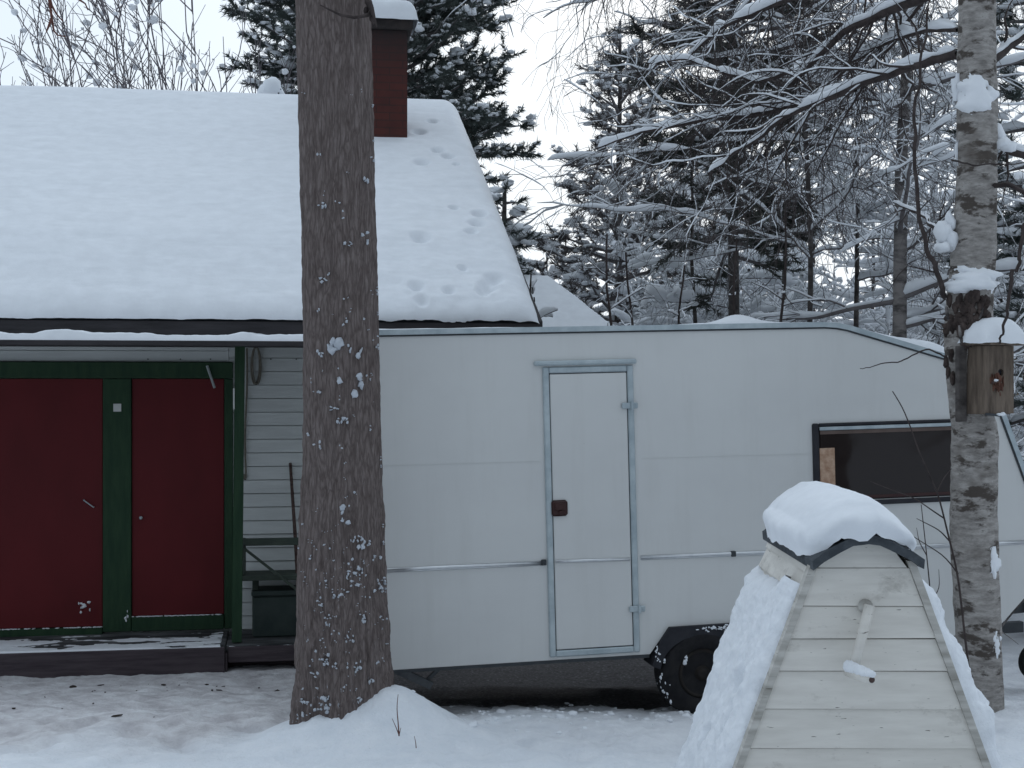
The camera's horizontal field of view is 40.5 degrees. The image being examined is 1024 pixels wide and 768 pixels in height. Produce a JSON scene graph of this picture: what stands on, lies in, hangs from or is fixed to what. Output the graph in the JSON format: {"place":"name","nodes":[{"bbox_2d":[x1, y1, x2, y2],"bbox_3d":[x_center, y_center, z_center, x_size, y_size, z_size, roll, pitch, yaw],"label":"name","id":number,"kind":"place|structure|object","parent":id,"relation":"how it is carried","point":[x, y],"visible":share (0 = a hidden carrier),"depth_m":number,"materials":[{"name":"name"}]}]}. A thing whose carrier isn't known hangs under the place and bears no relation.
{"place":"outdoors","nodes":[
{"label":"outdoors","id":0,"kind":"place"},
{"bbox_2d":[0,613,1023,767],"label":"ground","id":1,"kind":"structure","parent":0,"point":[239,720],"depth_m":7.36,"materials":[{"name":"white snow"}]},
{"bbox_2d":[0,43,15,84],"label":"bare bush","id":2,"kind":"object","parent":1,"relation":"on","point":[2,64],"visible":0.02,"depth_m":18.70,"materials":[{"name":"brown plant"}]},
{"bbox_2d":[0,0,95,85],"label":"bare bush","id":3,"kind":"object","parent":1,"relation":"on","point":[22,31],"visible":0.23,"depth_m":19.99,"materials":[{"name":"brown plant"}]},
{"bbox_2d":[0,0,106,86],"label":"bare bush","id":4,"kind":"object","parent":1,"relation":"on","point":[15,13],"visible":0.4,"depth_m":19.32,"materials":[{"name":"brown plant"}]},
{"bbox_2d":[1,0,148,88],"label":"bare bush","id":5,"kind":"object","parent":1,"relation":"on","point":[103,25],"visible":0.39,"depth_m":18.56,"materials":[{"name":"brown plant"}]},
{"bbox_2d":[55,0,162,88],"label":"bare bush","id":6,"kind":"object","parent":1,"relation":"on","point":[130,44],"visible":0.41,"depth_m":19.29,"materials":[{"name":"brown plant"}]},
{"bbox_2d":[37,0,209,90],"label":"bare bush","id":7,"kind":"object","parent":1,"relation":"on","point":[152,19],"visible":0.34,"depth_m":18.52,"materials":[{"name":"brown plant"}]},
{"bbox_2d":[0,684,279,716],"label":"bark litter","id":8,"kind":"object","parent":1,"relation":"on","point":[74,686],"visible":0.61,"depth_m":9.56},
{"bbox_2d":[69,0,234,91],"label":"bare bush","id":9,"kind":"object","parent":1,"relation":"on","point":[202,72],"visible":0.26,"depth_m":19.98,"materials":[{"name":"brown plant"}]},
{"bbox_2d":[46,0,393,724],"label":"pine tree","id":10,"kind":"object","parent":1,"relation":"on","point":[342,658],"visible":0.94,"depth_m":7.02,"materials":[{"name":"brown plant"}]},
{"bbox_2d":[176,3,296,93],"bbox_3d":[-3.591,-1.597,19.170,1.853,7.551,1.725,0,0,-23],"label":"bare bush","id":11,"kind":"object","parent":1,"relation":"on","point":[285,70],"visible":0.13,"depth_m":19.19,"materials":[{"name":"brown plant"}]},
{"bbox_2d":[0,0,542,677],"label":"house","id":12,"kind":"structure","parent":1,"relation":"on","point":[150,254],"depth_m":11.14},
{"bbox_2d":[0,379,102,628],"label":"door","id":13,"kind":"structure","parent":12,"relation":"in","point":[51,430],"depth_m":11.01,"materials":[{"name":"red paint"}]},
{"bbox_2d":[113,404,120,411],"bbox_3d":[-3.142,0.188,11.056,0.061,0.062,0.010,0,0,-9],"label":"notice plate","id":14,"kind":"object","parent":12,"relation":"attached to","point":[116,407],"visible":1,"depth_m":11.05,"materials":[{"name":"paper"}]},
{"bbox_2d":[132,379,223,615],"bbox_3d":[-2.685,0.907,11.168,0.722,1.899,0.088,0,0,-9],"label":"door","id":15,"kind":"structure","parent":12,"relation":"in","point":[178,424],"depth_m":11.16,"materials":[{"name":"red paint"}]},
{"bbox_2d":[206,365,215,387],"bbox_3d":[-2.415,-0.058,11.135,0.086,0.185,0.021,0,0,16],"label":"hanging stick","id":16,"kind":"object","parent":12,"relation":"hanging from","point":[210,375],"visible":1,"depth_m":11.13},
{"bbox_2d":[244,348,247,479],"bbox_3d":[-2.156,0.243,11.238,0.041,1.066,0.026,0,0,-25],"label":"rope end","id":17,"kind":"object","parent":12,"relation":"hanging from","point":[245,475],"visible":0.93,"depth_m":11.23,"materials":[{"name":"grey fabric"}]},
{"bbox_2d":[250,347,261,384],"bbox_3d":[-2.073,-0.148,11.245,0.091,0.314,0.032,0,0,-9],"label":"rope coil","id":18,"kind":"object","parent":12,"relation":"hanging from","point":[259,369],"visible":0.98,"depth_m":11.24,"materials":[{"name":"grey fabric"}]},
{"bbox_2d":[243,537,297,634],"bbox_3d":[-1.636,1.605,11.117,1.050,0.781,0.344,0,0,-9],"label":"porch bench","id":19,"kind":"object","parent":12,"relation":"on","point":[257,576],"visible":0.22,"depth_m":10.94,"materials":[{"name":"green wood"}]},
{"bbox_2d":[251,585,296,636],"bbox_3d":[-1.760,1.816,11.139,0.644,0.364,0.324,0,0,-9],"label":"storage crate","id":20,"kind":"object","parent":12,"relation":"on","point":[274,611],"visible":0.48,"depth_m":10.97,"materials":[{"name":"grey plastic"}]},
{"bbox_2d":[289,463,297,580],"bbox_3d":[-1.727,1.346,11.105,0.036,1.414,0.420,0,0,-21],"label":"leaning pole","id":21,"kind":"object","parent":12,"relation":"on","point":[293,508],"visible":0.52,"depth_m":11.18,"materials":[{"name":"brown wood"}]},
{"bbox_2d":[216,0,546,186],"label":"pine tree","id":22,"kind":"object","parent":1,"relation":"on","point":[442,79],"visible":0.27,"depth_m":20.58,"materials":[{"name":"green plant"}]},
{"bbox_2d":[392,697,400,735],"bbox_3d":[-0.545,1.562,6.550,0.043,0.197,0.006,0,0,0],"label":"dry weed","id":23,"kind":"object","parent":1,"relation":"on","point":[397,720],"visible":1,"depth_m":6.55,"materials":[{"name":"brown plant"}]},
{"bbox_2d":[489,179,546,274],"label":"spruce tree","id":24,"kind":"object","parent":1,"relation":"on","point":[518,243],"visible":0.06,"depth_m":18.87,"materials":[{"name":"green plant"}]},
{"bbox_2d":[529,274,557,317],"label":"sapling","id":25,"kind":"object","parent":1,"relation":"on","point":[546,311],"visible":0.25,"depth_m":13.45,"materials":[{"name":"white plant"}]},
{"bbox_2d":[411,690,692,734],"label":"snow crumbs","id":26,"kind":"object","parent":1,"relation":"on","point":[474,723],"visible":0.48,"depth_m":7.79,"materials":[{"name":"white snow"}]},
{"bbox_2d":[522,252,605,305],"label":"bare tree","id":27,"kind":"object","parent":1,"relation":"on","point":[552,267],"visible":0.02,"depth_m":21.43,"materials":[{"name":"white plant"}]},
{"bbox_2d":[524,275,609,326],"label":"shed","id":28,"kind":"structure","parent":1,"relation":"on","point":[573,310],"depth_m":17.80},
{"bbox_2d":[583,233,642,325],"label":"sapling","id":29,"kind":"object","parent":1,"relation":"on","point":[607,294],"visible":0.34,"depth_m":11.59,"materials":[{"name":"brown plant"}]},
{"bbox_2d":[527,21,704,322],"bbox_3d":[1.552,-1.527,19.991,3.462,7.403,3.351,0,0,0],"label":"pine tree","id":30,"kind":"object","parent":1,"relation":"on","point":[571,283],"visible":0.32,"depth_m":19.80,"materials":[{"name":"green plant"}]},
{"bbox_2d":[572,219,692,317],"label":"bare tree","id":31,"kind":"object","parent":1,"relation":"on","point":[610,270],"visible":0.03,"depth_m":20.97,"materials":[{"name":"white plant"}]},
{"bbox_2d":[620,252,654,324],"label":"sapling","id":32,"kind":"object","parent":1,"relation":"on","point":[630,313],"visible":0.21,"depth_m":12.23,"materials":[{"name":"brown plant"}]},
{"bbox_2d":[601,241,713,307],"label":"bare tree","id":33,"kind":"object","parent":1,"relation":"on","point":[668,278],"visible":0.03,"depth_m":21.64,"materials":[{"name":"grey plant"}]},
{"bbox_2d":[667,265,706,323],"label":"sapling","id":34,"kind":"object","parent":1,"relation":"on","point":[679,309],"visible":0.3,"depth_m":12.38,"materials":[{"name":"brown plant"}]},
{"bbox_2d":[379,315,1023,713],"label":"caravan","id":35,"kind":"object","parent":1,"relation":"on","point":[551,495],"visible":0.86,"depth_m":8.03,"materials":[{"name":"paint"}]},
{"bbox_2d":[542,365,644,656],"bbox_3d":[0.477,0.728,7.989,0.566,1.662,0.053,-2,0,-10],"label":"door","id":36,"kind":"structure","parent":35,"relation":"in","point":[594,608],"depth_m":7.99,"materials":[{"name":"paint"}]},
{"bbox_2d":[812,419,950,503],"bbox_3d":[2.288,0.470,8.326,1.022,0.496,0.032,-2,0,-10],"label":"window","id":37,"kind":"structure","parent":35,"relation":"in","point":[849,455],"depth_m":8.31,"materials":[{"name":"black glass"}]},
{"bbox_2d":[1002,599,1023,643],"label":"caravan drawbar","id":38,"kind":"object","parent":35,"relation":"attached to","point":[1009,616],"visible":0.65,"depth_m":7.80,"materials":[{"name":"grey metal"}]},
{"bbox_2d":[591,110,841,325],"bbox_3d":[2.092,-0.591,15.592,3.371,5.601,2.608,0,0,-15],"label":"bare tree","id":39,"kind":"object","parent":1,"relation":"on","point":[668,296],"visible":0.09,"depth_m":15.26,"materials":[{"name":"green plant"}]},
{"bbox_2d":[707,238,737,314],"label":"sapling","id":40,"kind":"object","parent":1,"relation":"on","point":[733,292],"visible":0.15,"depth_m":12.00,"materials":[{"name":"brown plant"}]},
{"bbox_2d":[608,95,842,325],"bbox_3d":[2.876,-0.873,17.964,3.606,6.123,3.748,0,0,-20],"label":"bare tree","id":41,"kind":"object","parent":1,"relation":"on","point":[620,314],"visible":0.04,"depth_m":17.52,"materials":[{"name":"white plant"}]},
{"bbox_2d":[432,0,1023,368],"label":"bare tree","id":42,"kind":"object","parent":1,"relation":"on","point":[643,207],"visible":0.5,"depth_m":12.97,"materials":[{"name":"grey plant"}]},
{"bbox_2d":[597,0,862,317],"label":"pine tree","id":43,"kind":"object","parent":1,"relation":"on","point":[635,31],"visible":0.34,"depth_m":13.91,"materials":[{"name":"green plant"}]},
{"bbox_2d":[668,171,797,315],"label":"bare tree","id":44,"kind":"object","parent":1,"relation":"on","point":[689,192],"visible":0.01,"depth_m":22.84,"materials":[{"name":"grey plant"}]},
{"bbox_2d":[672,143,859,321],"bbox_3d":[3.596,-0.619,20.314,3.986,6.187,3.879,0,0,23],"label":"bare tree","id":45,"kind":"object","parent":1,"relation":"on","point":[772,294],"visible":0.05,"depth_m":20.20,"materials":[{"name":"white plant"}]},
{"bbox_2d":[623,0,915,335],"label":"bare tree","id":46,"kind":"object","parent":1,"relation":"on","point":[870,323],"visible":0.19,"depth_m":16.25,"materials":[{"name":"grey plant"}]},
{"bbox_2d":[550,0,1023,712],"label":"birch tree","id":47,"kind":"object","parent":1,"relation":"on","point":[966,234],"visible":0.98,"depth_m":7.85,"materials":[{"name":"grey plant"}]},
{"bbox_2d":[955,317,1023,421],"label":"bird box","id":48,"kind":"object","parent":47,"relation":"attached to","point":[984,376],"visible":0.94,"depth_m":7.22,"materials":[{"name":"brown wood"}]},
{"bbox_2d":[750,208,825,321],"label":"sapling","id":49,"kind":"object","parent":1,"relation":"on","point":[784,294],"visible":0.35,"depth_m":12.17,"materials":[{"name":"brown plant"}]},
{"bbox_2d":[578,214,1021,335],"bbox_3d":[7.989,-1.006,32.671,17.128,7.302,13.797,0,0,0],"label":"wood","id":50,"kind":"object","parent":1,"relation":"on","point":[792,253],"depth_m":35.13,"materials":[{"name":"grey plant"}]},
{"bbox_2d":[675,151,925,332],"bbox_3d":[3.929,-0.465,18.487,3.268,5.303,3.886,0,0,17],"label":"bare tree","id":51,"kind":"object","parent":1,"relation":"on","point":[790,281],"visible":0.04,"depth_m":18.36,"materials":[{"name":"white plant"}]},
{"bbox_2d":[675,481,1001,767],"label":"well","id":52,"kind":"object","parent":1,"relation":"on","point":[839,646],"visible":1,"depth_m":4.89,"materials":[{"name":"wood"}]},
{"bbox_2d":[726,0,1023,460],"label":"birch tree","id":53,"kind":"object","parent":1,"relation":"on","point":[905,316],"visible":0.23,"depth_m":11.97,"materials":[{"name":"grey plant"}]},
{"bbox_2d":[811,106,955,338],"bbox_3d":[5.332,-0.965,20.209,4.153,6.282,3.238,0,0,-43],"label":"bare tree","id":54,"kind":"object","parent":1,"relation":"on","point":[915,328],"visible":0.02,"depth_m":19.91,"materials":[{"name":"white plant"}]},
{"bbox_2d":[767,6,1023,343],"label":"bare tree","id":55,"kind":"object","parent":1,"relation":"on","point":[871,272],"visible":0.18,"depth_m":14.10,"materials":[{"name":"grey plant"}]},
{"bbox_2d":[870,391,969,666],"bbox_3d":[1.995,0.855,6.774,0.482,1.642,0.159,0,0,0],"label":"birch sapling","id":56,"kind":"object","parent":1,"relation":"on","point":[960,596],"visible":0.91,"depth_m":6.75,"materials":[{"name":"brown plant"}]},
{"bbox_2d":[830,135,1023,436],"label":"bare tree","id":57,"kind":"object","parent":1,"relation":"on","point":[864,259],"visible":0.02,"depth_m":18.14,"materials":[{"name":"white plant"}]},
{"bbox_2d":[916,505,939,593],"bbox_3d":[1.960,1.106,6.500,0.136,1.084,0.009,0,0,0],"label":"bare shoot","id":58,"kind":"object","parent":1,"relation":"on","point":[926,551],"visible":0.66,"depth_m":6.50,"materials":[{"name":"brown plant"}]},
{"bbox_2d":[833,5,1023,451],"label":"bare tree","id":59,"kind":"object","parent":1,"relation":"on","point":[916,273],"visible":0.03,"depth_m":14.91,"materials":[{"name":"white plant"}]},
{"bbox_2d":[882,106,1023,450],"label":"bare tree","id":60,"kind":"object","parent":1,"relation":"on","point":[1018,175],"visible":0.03,"depth_m":19.29,"materials":[{"name":"white plant"}]},
{"bbox_2d":[883,204,1023,438],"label":"bare tree","id":61,"kind":"object","parent":1,"relation":"on","point":[1010,414],"depth_m":15.91,"materials":[{"name":"white plant"}]},
{"bbox_2d":[935,0,1023,449],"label":"spruce tree","id":62,"kind":"object","parent":1,"relation":"on","point":[1013,95],"visible":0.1,"depth_m":11.98,"materials":[{"name":"green plant"}]},
{"bbox_2d":[0,0,1023,333],"label":"sky","id":63,"kind":"structure","parent":0,"point":[210,27],"materials":[{"name":"white"}]},
{"bbox_2d":[593,165,754,325],"bbox_3d":[2.657,-0.517,19.271,3.064,5.394,3.164,0,0,32],"label":"bare tree","id":64,"kind":"object","parent":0,"point":[613,242],"visible":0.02,"depth_m":18.88,"materials":[{"name":"white plant"}]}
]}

